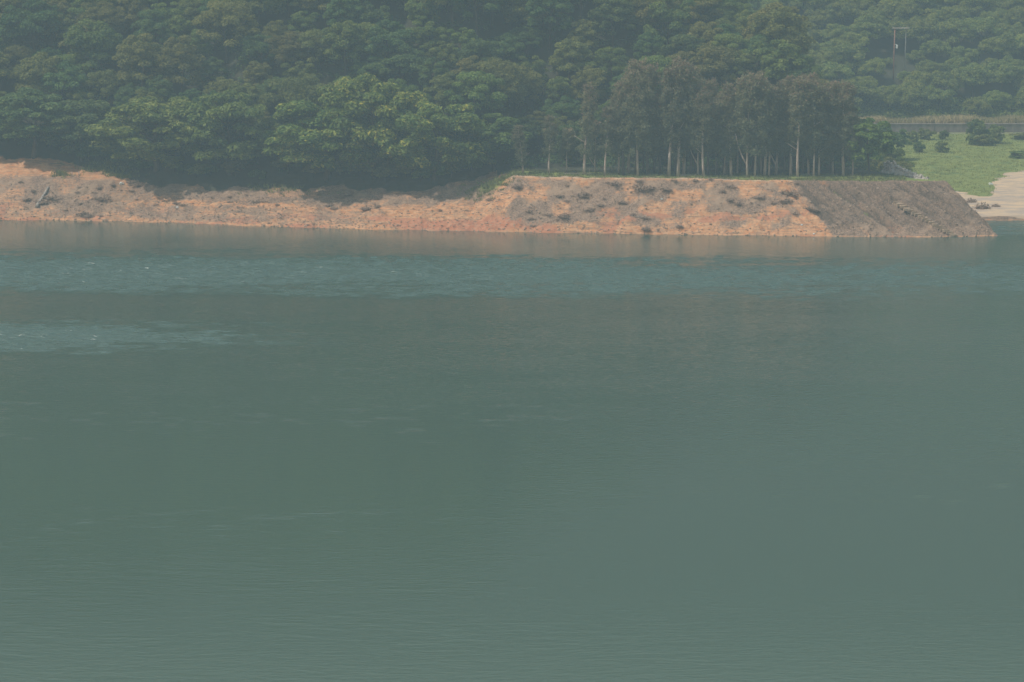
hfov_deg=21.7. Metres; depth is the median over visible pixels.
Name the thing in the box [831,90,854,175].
paperbark tree
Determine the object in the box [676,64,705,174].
paperbark tree
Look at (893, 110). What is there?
hill scrub
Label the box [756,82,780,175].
paperbark tree
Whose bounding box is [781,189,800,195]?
dead brush
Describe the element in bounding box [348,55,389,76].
broadleaf tree
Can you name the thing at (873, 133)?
broadleaf tree
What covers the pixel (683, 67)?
paperbark tree
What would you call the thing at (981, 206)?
dead brush
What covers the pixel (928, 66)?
hill tree
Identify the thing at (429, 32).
broadleaf tree
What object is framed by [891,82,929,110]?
hill tree
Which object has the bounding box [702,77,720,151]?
paperbark tree
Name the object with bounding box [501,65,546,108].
broadleaf tree
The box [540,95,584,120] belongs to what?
broadleaf tree
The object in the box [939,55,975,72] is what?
hill tree
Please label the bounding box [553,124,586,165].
broadleaf tree
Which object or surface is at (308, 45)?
broadleaf tree
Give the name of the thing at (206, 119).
shore tree
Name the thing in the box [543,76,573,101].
broadleaf tree
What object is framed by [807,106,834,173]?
paperbark tree
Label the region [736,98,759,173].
paperbark tree
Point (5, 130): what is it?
broadleaf tree
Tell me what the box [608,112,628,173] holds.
paperbark tree
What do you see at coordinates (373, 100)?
shore tree
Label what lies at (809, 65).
broadleaf tree
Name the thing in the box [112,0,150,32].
broadleaf tree
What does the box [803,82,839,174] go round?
paperbark tree
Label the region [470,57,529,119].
broadleaf tree
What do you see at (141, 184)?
dead brush
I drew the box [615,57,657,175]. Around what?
paperbark tree
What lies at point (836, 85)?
paperbark tree
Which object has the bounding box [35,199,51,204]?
dead brush
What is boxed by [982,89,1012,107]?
hill tree
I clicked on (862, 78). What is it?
hill tree
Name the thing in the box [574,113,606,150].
broadleaf tree
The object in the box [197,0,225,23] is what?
broadleaf tree
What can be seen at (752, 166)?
paperbark tree
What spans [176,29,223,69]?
broadleaf tree
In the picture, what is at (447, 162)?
shrub
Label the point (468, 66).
broadleaf tree
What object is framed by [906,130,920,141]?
bush
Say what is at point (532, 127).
broadleaf tree
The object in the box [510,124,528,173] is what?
paperbark tree
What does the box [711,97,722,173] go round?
paperbark tree
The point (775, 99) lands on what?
paperbark tree
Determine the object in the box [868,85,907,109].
hill tree
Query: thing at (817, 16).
hill tree
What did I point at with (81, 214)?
dead brush
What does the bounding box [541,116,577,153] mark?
broadleaf tree
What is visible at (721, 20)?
broadleaf tree
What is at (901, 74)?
hill tree
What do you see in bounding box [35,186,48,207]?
driftwood log
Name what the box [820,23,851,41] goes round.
hill tree
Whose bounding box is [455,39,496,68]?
broadleaf tree
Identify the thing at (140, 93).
broadleaf tree
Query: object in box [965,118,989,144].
bush
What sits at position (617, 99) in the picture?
paperbark tree
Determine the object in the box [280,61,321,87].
broadleaf tree
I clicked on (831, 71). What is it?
hill tree
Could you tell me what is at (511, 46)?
broadleaf tree
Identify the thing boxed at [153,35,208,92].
broadleaf tree
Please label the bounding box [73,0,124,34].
broadleaf tree
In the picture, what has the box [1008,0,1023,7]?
hill tree
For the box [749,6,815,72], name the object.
broadleaf tree
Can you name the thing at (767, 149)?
paperbark tree
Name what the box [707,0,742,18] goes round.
broadleaf tree
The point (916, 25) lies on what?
hill tree
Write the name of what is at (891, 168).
gravel bank
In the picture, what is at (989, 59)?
hill tree
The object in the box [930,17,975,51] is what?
hill tree
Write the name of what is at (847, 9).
hill tree
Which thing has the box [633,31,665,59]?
broadleaf tree
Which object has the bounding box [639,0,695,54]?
broadleaf tree
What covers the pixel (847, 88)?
paperbark tree
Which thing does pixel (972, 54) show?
hill tree
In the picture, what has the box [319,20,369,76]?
broadleaf tree
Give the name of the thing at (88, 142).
broadleaf tree
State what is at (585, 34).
broadleaf tree
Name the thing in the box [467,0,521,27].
broadleaf tree
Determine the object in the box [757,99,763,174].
paperbark tree
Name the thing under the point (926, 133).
bush
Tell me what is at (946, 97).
hill tree
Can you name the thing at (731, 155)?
paperbark tree
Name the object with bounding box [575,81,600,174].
paperbark tree
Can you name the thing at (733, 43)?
broadleaf tree
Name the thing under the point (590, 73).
broadleaf tree
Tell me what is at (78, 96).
broadleaf tree
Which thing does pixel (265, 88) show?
broadleaf tree
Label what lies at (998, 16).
hill tree
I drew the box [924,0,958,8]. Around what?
hill tree
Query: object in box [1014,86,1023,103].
hill tree
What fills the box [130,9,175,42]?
broadleaf tree
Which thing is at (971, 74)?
hill tree
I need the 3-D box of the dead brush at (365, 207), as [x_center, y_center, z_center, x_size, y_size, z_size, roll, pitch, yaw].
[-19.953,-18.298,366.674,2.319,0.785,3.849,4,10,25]
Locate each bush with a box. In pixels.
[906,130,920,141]
[913,142,925,151]
[918,128,936,139]
[935,140,949,152]
[938,130,949,138]
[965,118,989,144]
[973,134,996,145]
[988,124,1006,142]
[1008,132,1023,139]
[1008,150,1023,157]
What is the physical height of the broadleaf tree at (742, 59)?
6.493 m
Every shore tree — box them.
[84,95,215,172]
[173,90,282,174]
[261,100,398,181]
[315,73,428,178]
[366,101,494,182]
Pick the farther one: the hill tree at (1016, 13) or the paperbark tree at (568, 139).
the hill tree at (1016, 13)
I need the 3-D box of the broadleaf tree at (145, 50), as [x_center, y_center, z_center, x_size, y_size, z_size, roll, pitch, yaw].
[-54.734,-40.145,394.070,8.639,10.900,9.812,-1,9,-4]
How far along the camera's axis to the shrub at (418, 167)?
372.81 m
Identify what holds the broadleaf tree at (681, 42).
on the ground at (18, 163)
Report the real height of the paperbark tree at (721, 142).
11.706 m
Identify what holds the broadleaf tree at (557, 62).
on the ground at (18, 163)
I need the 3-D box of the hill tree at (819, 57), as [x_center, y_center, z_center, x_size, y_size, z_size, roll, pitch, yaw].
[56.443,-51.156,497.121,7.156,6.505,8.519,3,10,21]
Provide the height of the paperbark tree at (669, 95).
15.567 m
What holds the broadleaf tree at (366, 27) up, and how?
on the ground at (18, 163)
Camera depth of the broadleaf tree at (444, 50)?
387.58 m
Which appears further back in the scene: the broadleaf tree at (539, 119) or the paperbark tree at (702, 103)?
the broadleaf tree at (539, 119)
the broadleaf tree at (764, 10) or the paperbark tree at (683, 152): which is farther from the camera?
the broadleaf tree at (764, 10)
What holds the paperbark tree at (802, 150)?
on the ground at (18, 163)
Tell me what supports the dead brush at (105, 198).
on the ground at (18, 163)
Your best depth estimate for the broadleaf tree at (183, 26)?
400.85 m
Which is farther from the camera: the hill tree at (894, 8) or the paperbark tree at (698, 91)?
the hill tree at (894, 8)
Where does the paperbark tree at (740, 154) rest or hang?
on the ground at (18, 163)
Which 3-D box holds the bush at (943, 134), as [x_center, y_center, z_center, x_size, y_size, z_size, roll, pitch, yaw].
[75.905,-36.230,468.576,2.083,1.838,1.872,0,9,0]
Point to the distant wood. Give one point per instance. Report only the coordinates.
(753, 3)
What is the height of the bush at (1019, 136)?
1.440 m
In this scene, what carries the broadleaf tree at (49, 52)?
on the ground at (18, 163)
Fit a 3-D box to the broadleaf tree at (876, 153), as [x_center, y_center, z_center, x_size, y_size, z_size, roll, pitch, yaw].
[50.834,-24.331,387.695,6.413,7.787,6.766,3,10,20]
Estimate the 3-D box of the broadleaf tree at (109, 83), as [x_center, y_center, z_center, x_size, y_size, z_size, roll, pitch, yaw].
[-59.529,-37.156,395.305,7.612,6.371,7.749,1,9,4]
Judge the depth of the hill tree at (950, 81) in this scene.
489.28 m
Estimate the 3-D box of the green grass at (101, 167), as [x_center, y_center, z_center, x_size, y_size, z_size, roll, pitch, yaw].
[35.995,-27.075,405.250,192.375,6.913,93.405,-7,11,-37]
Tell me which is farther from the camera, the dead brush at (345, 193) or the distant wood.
the distant wood
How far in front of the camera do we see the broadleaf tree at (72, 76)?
391.52 m
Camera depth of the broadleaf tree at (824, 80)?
381.94 m
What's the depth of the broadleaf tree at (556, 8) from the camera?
396.75 m
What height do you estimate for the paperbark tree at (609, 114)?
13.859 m
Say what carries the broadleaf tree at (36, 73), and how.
on the ground at (18, 163)
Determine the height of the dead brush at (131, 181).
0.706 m
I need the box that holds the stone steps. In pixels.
[893,201,956,236]
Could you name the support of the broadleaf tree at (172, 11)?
on the ground at (18, 163)
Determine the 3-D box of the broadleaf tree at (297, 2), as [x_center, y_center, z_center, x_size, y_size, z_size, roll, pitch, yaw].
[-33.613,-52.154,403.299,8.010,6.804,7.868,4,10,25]
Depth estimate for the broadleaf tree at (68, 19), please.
406.29 m
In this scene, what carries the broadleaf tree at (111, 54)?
on the ground at (18, 163)
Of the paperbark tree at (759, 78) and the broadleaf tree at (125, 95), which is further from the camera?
the broadleaf tree at (125, 95)
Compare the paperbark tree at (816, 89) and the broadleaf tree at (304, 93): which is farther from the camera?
the broadleaf tree at (304, 93)
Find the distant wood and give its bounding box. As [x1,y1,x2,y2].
[737,0,760,14]
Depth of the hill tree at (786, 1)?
513.83 m
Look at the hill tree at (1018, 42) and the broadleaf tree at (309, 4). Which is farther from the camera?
the hill tree at (1018, 42)
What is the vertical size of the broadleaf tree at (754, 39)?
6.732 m
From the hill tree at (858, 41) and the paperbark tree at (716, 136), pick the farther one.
the hill tree at (858, 41)
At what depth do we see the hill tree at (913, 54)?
501.43 m
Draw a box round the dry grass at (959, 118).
[858,113,1023,122]
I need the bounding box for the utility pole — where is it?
[892,26,909,79]
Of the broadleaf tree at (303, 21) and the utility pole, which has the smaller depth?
the broadleaf tree at (303, 21)
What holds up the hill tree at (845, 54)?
on the ground at (18, 163)
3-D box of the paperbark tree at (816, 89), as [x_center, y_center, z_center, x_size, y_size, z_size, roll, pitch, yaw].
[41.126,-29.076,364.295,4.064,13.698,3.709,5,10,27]
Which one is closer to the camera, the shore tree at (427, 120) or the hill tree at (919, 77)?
the shore tree at (427, 120)
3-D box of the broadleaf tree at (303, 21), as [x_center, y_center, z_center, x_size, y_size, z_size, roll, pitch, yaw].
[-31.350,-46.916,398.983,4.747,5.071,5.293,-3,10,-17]
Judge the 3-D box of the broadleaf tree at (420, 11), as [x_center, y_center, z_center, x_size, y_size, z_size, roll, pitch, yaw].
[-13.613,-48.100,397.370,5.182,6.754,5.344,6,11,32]
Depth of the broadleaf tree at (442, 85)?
380.97 m
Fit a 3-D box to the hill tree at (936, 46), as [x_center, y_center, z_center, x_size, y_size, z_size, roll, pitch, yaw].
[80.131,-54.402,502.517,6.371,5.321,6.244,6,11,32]
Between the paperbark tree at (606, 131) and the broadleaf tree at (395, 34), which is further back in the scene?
the broadleaf tree at (395, 34)
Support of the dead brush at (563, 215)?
on the ground at (18, 163)
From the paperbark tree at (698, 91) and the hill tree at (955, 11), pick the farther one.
the hill tree at (955, 11)
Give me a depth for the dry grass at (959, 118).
481.06 m
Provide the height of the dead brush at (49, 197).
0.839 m
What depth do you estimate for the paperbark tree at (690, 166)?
367.55 m
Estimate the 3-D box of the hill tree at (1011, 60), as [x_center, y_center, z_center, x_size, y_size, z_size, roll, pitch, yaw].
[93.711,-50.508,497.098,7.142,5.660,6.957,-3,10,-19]
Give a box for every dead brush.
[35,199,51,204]
[43,195,62,199]
[75,210,87,216]
[91,195,115,199]
[126,179,140,183]
[128,182,147,186]
[342,191,355,196]
[358,205,371,209]
[557,213,573,217]
[574,192,591,197]
[632,184,647,189]
[641,226,651,230]
[778,198,792,202]
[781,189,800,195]
[967,198,975,202]
[972,202,993,208]
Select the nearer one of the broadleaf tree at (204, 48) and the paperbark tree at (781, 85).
the paperbark tree at (781, 85)
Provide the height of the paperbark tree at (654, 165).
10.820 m
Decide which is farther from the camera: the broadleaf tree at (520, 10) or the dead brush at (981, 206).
the broadleaf tree at (520, 10)
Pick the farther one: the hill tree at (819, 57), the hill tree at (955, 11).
the hill tree at (955, 11)
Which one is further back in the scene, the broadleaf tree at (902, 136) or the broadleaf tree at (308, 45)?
the broadleaf tree at (902, 136)
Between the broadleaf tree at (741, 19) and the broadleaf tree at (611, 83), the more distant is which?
the broadleaf tree at (741, 19)
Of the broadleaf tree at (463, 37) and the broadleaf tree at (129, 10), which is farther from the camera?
the broadleaf tree at (129, 10)
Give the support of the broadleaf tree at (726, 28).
on the ground at (18, 163)
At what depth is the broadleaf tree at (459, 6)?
396.46 m
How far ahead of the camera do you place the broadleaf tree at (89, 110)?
384.41 m
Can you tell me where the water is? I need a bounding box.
[0,219,1023,681]
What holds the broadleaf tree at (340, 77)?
on the ground at (18, 163)
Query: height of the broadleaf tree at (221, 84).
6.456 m
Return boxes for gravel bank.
[880,160,928,178]
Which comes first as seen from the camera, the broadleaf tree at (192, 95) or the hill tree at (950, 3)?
the broadleaf tree at (192, 95)
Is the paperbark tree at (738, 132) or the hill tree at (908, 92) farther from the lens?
the hill tree at (908, 92)
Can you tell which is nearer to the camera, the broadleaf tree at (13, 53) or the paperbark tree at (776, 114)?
the paperbark tree at (776, 114)
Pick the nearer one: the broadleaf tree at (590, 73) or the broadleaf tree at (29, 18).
the broadleaf tree at (590, 73)
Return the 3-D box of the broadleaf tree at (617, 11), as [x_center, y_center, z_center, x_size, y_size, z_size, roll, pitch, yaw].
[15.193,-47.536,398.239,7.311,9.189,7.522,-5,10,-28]
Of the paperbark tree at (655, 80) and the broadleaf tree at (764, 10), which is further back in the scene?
the broadleaf tree at (764, 10)
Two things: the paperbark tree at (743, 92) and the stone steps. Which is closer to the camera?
the stone steps
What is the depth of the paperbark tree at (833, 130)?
365.12 m
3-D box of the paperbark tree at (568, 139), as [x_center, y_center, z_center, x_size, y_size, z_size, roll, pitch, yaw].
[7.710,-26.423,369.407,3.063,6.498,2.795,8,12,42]
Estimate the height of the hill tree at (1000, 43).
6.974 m
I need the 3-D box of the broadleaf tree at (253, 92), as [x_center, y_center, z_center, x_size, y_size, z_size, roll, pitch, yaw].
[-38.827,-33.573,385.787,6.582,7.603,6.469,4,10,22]
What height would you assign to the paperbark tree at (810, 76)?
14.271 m
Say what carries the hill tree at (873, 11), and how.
on the ground at (18, 163)
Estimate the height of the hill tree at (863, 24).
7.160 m
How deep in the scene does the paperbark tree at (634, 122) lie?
364.58 m
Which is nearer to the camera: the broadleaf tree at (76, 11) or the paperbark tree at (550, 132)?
the paperbark tree at (550, 132)
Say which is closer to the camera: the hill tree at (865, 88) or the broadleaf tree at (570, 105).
the broadleaf tree at (570, 105)
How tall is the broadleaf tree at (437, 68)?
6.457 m
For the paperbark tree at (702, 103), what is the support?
on the ground at (18, 163)
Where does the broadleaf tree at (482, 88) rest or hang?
on the ground at (18, 163)
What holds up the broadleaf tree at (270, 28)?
on the ground at (18, 163)
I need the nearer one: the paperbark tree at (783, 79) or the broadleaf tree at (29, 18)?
the paperbark tree at (783, 79)
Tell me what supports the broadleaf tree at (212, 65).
on the ground at (18, 163)
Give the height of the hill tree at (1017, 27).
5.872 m
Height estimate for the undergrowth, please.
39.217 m
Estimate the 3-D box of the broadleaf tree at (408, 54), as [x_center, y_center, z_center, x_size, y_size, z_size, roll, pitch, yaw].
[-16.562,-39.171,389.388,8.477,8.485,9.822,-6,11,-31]
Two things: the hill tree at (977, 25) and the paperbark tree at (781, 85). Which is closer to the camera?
the paperbark tree at (781, 85)
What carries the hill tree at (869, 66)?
on the ground at (18, 163)
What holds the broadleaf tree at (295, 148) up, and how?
on the ground at (18, 163)
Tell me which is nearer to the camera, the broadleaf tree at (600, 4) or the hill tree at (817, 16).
the broadleaf tree at (600, 4)
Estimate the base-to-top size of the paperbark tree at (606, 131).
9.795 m
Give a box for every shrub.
[406,156,427,169]
[439,153,456,163]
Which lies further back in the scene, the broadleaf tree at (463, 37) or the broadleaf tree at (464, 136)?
the broadleaf tree at (463, 37)
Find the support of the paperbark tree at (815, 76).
on the ground at (18, 163)
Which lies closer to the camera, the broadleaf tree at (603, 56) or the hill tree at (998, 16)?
the broadleaf tree at (603, 56)
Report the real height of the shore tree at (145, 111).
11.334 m
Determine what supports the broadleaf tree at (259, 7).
on the ground at (18, 163)
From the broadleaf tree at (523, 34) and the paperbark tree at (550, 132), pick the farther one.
the broadleaf tree at (523, 34)
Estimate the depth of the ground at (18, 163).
372.74 m
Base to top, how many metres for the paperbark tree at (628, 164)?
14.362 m
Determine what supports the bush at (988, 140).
on the ground at (18, 163)
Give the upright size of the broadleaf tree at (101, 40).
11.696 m
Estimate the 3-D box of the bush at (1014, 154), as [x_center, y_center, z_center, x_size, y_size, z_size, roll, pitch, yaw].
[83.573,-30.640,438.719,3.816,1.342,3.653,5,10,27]
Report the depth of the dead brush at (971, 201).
383.16 m
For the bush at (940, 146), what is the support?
on the ground at (18, 163)
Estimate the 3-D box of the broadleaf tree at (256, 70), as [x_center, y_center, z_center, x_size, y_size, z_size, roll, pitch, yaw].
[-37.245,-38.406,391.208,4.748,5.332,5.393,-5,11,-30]
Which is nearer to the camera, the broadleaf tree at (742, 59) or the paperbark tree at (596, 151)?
the paperbark tree at (596, 151)
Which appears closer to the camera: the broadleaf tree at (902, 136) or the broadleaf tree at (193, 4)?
the broadleaf tree at (193, 4)
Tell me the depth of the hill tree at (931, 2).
513.58 m
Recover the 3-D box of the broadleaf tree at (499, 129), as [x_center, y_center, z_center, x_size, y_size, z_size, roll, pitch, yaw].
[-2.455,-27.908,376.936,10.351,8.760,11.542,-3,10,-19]
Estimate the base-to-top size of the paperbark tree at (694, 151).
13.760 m
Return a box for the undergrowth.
[0,0,877,175]
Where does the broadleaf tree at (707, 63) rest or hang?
on the ground at (18, 163)
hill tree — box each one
[753,0,780,12]
[761,0,792,4]
[804,8,834,28]
[806,49,827,68]
[819,61,856,83]
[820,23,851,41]
[823,43,865,68]
[825,0,863,24]
[830,31,869,52]
[840,79,884,103]
[849,14,889,46]
[853,57,886,75]
[854,7,888,23]
[856,76,877,96]
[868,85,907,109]
[875,16,909,47]
[876,0,923,20]
[881,57,892,66]
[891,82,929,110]
[896,71,910,79]
[897,0,937,14]
[899,15,940,49]
[903,70,938,90]
[906,50,924,61]
[915,59,942,72]
[918,38,951,60]
[919,8,948,24]
[920,85,957,109]
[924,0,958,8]
[925,70,964,90]
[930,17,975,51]
[936,5,969,21]
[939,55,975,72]
[948,45,979,63]
[951,62,994,96]
[955,0,997,16]
[963,96,991,113]
[964,16,1002,43]
[978,31,1020,59]
[979,7,1011,24]
[981,57,1005,69]
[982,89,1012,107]
[984,59,1023,90]
[992,21,1023,36]
[1000,6,1023,22]
[1002,55,1023,81]
[1005,32,1023,60]
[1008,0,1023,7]
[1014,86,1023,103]
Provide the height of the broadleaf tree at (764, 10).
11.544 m
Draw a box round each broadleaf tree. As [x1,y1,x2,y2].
[0,0,31,40]
[0,0,65,52]
[0,51,10,76]
[0,87,78,158]
[0,91,6,103]
[0,114,26,138]
[2,44,35,70]
[7,64,35,87]
[14,51,66,96]
[32,47,64,65]
[33,61,88,100]
[39,12,75,49]
[39,99,120,161]
[54,54,93,98]
[58,24,111,77]
[63,18,122,90]
[66,92,97,119]
[67,0,116,20]
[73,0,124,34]
[81,69,136,101]
[86,117,125,145]
[103,40,121,70]
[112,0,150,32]
[112,33,169,85]
[113,82,139,106]
[122,89,164,138]
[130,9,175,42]
[139,74,175,103]
[145,1,190,22]
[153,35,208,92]
[163,14,196,42]
[176,0,201,19]
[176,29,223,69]
[178,88,203,101]
[191,0,259,63]
[194,56,228,86]
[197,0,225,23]
[202,77,239,94]
[202,90,222,105]
[214,115,245,140]
[226,82,270,105]
[229,0,286,28]
[236,111,271,138]
[238,34,280,63]
[243,61,273,86]
[253,113,317,173]
[255,77,297,111]
[258,74,335,122]
[260,20,289,45]
[264,30,320,66]
[271,0,301,17]
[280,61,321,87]
[287,11,318,31]
[293,28,338,73]
[300,0,344,27]
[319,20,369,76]
[322,0,366,25]
[331,75,350,85]
[338,1,392,27]
[348,22,389,60]
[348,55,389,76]
[357,19,416,64]
[369,44,430,90]
[387,78,419,109]
[399,92,434,108]
[402,21,450,48]
[404,0,440,25]
[417,57,448,96]
[423,40,461,68]
[423,71,468,116]
[441,116,478,141]
[443,70,507,113]
[446,27,481,50]
[449,0,503,37]
[451,55,490,102]
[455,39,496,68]
[461,113,533,171]
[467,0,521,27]
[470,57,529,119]
[483,32,525,65]
[493,115,542,153]
[500,0,548,30]
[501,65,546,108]
[508,25,547,57]
[513,55,549,82]
[524,0,574,50]
[524,110,548,144]
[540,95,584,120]
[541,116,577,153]
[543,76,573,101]
[548,38,593,84]
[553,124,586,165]
[566,19,604,59]
[570,65,607,108]
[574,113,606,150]
[584,46,629,80]
[587,0,637,46]
[592,0,635,27]
[606,71,628,96]
[627,0,679,26]
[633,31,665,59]
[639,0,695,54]
[639,55,672,88]
[655,34,704,64]
[668,45,749,88]
[670,0,722,22]
[679,21,725,51]
[706,23,741,48]
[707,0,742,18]
[710,33,752,74]
[715,17,735,39]
[715,50,758,87]
[720,2,756,27]
[722,0,748,17]
[733,10,758,35]
[739,34,779,72]
[741,2,808,39]
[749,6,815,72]
[752,39,805,83]
[779,54,823,78]
[819,79,831,84]
[845,117,895,175]
[845,150,883,164]
[846,138,886,157]
[870,147,914,167]
[877,127,912,147]
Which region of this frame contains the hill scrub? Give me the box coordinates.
[853,94,1023,118]
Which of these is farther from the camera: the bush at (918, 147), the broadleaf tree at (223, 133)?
the bush at (918, 147)
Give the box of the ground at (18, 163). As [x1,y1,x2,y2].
[0,0,1023,236]
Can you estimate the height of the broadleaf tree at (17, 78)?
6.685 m
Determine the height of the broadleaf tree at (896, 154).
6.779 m
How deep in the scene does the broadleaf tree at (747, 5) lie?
411.39 m
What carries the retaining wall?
on the ground at (18, 163)
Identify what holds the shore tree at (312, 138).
on the ground at (18, 163)
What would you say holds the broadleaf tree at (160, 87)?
on the ground at (18, 163)
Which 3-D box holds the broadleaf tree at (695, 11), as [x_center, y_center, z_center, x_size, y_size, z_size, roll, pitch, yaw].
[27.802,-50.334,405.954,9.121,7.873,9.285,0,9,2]
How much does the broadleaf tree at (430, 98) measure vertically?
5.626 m
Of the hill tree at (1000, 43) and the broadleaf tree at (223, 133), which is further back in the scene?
the hill tree at (1000, 43)
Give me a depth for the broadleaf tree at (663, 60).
387.31 m
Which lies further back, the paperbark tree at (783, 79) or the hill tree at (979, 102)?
the hill tree at (979, 102)
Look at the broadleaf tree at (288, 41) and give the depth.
392.71 m
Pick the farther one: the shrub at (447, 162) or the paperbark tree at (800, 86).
the shrub at (447, 162)
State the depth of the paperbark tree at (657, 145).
365.58 m
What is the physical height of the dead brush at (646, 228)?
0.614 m
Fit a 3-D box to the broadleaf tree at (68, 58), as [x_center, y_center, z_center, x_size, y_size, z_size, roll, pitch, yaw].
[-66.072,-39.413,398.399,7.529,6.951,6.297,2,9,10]
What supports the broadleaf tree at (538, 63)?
on the ground at (18, 163)
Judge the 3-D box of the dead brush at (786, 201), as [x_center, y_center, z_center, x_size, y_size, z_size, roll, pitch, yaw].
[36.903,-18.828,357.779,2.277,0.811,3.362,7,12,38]
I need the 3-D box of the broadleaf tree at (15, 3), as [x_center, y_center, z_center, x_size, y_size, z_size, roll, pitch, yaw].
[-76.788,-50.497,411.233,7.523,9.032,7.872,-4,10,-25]
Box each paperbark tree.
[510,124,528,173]
[541,114,558,172]
[557,127,578,172]
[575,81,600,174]
[584,119,603,171]
[597,105,616,175]
[607,80,632,175]
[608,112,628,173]
[609,73,631,169]
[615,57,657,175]
[618,73,644,172]
[621,84,650,175]
[635,101,658,174]
[639,62,665,173]
[645,92,672,173]
[652,107,666,172]
[657,64,684,175]
[660,56,696,176]
[661,95,691,174]
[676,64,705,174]
[680,90,700,173]
[683,81,710,174]
[688,89,719,176]
[691,77,706,170]
[697,101,718,175]
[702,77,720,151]
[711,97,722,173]
[712,92,739,174]
[715,89,740,174]
[716,81,739,175]
[730,87,751,172]
[732,73,763,174]
[734,70,776,175]
[734,78,742,171]
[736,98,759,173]
[751,156,754,171]
[753,76,773,173]
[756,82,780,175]
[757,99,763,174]
[758,86,786,175]
[771,101,794,174]
[773,75,800,173]
[780,81,799,175]
[782,78,789,170]
[786,73,814,176]
[792,72,827,174]
[793,100,812,173]
[800,78,826,176]
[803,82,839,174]
[806,72,819,170]
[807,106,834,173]
[819,96,843,174]
[824,79,845,173]
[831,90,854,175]
[832,81,858,163]
[841,111,865,174]
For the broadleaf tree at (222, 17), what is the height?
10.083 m
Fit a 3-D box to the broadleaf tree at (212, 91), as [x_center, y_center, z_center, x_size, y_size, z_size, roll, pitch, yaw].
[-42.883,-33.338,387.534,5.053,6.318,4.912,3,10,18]
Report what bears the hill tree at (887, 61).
on the ground at (18, 163)
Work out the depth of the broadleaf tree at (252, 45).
393.57 m
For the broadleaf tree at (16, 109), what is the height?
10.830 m
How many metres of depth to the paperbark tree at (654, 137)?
366.02 m
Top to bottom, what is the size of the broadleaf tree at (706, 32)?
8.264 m
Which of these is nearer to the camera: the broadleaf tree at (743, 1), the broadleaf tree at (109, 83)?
the broadleaf tree at (109, 83)
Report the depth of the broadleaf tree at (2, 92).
394.85 m
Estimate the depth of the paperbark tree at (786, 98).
365.05 m
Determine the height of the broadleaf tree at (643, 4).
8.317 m
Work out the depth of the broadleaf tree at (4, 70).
396.93 m
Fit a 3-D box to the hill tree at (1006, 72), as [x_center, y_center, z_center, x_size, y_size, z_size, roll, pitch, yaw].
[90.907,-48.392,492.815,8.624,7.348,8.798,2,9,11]
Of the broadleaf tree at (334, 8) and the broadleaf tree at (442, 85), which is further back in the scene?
the broadleaf tree at (334, 8)
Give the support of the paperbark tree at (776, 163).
on the ground at (18, 163)
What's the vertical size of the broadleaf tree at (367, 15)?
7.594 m
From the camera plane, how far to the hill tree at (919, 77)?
489.90 m
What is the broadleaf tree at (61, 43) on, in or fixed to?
on the ground at (18, 163)
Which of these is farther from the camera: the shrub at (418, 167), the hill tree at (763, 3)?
the hill tree at (763, 3)
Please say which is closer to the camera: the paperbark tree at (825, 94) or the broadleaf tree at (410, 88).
the paperbark tree at (825, 94)
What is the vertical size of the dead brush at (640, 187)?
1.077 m
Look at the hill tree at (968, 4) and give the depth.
513.20 m
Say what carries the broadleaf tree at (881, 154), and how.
on the ground at (18, 163)
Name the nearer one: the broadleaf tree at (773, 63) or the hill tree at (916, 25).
the broadleaf tree at (773, 63)
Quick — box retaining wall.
[867,123,1023,133]
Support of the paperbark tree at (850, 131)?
on the ground at (18, 163)
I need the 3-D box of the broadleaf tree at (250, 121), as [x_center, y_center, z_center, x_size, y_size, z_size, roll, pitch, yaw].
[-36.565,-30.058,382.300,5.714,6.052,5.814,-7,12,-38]
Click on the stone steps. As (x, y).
(924, 218)
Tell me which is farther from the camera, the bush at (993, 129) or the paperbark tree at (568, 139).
the bush at (993, 129)
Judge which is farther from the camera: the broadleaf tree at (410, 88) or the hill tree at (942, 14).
the hill tree at (942, 14)
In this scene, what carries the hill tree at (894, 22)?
on the ground at (18, 163)
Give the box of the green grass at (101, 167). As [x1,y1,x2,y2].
[49,133,1023,200]
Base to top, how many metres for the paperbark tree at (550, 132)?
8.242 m
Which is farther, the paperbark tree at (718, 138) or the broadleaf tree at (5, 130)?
the broadleaf tree at (5, 130)
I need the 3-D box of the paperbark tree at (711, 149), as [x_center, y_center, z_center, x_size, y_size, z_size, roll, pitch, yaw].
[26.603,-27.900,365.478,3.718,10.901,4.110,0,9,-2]
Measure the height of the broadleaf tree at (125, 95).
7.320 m
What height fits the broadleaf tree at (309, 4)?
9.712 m
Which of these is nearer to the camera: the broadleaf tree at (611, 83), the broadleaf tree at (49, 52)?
the broadleaf tree at (611, 83)
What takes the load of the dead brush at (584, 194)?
on the ground at (18, 163)

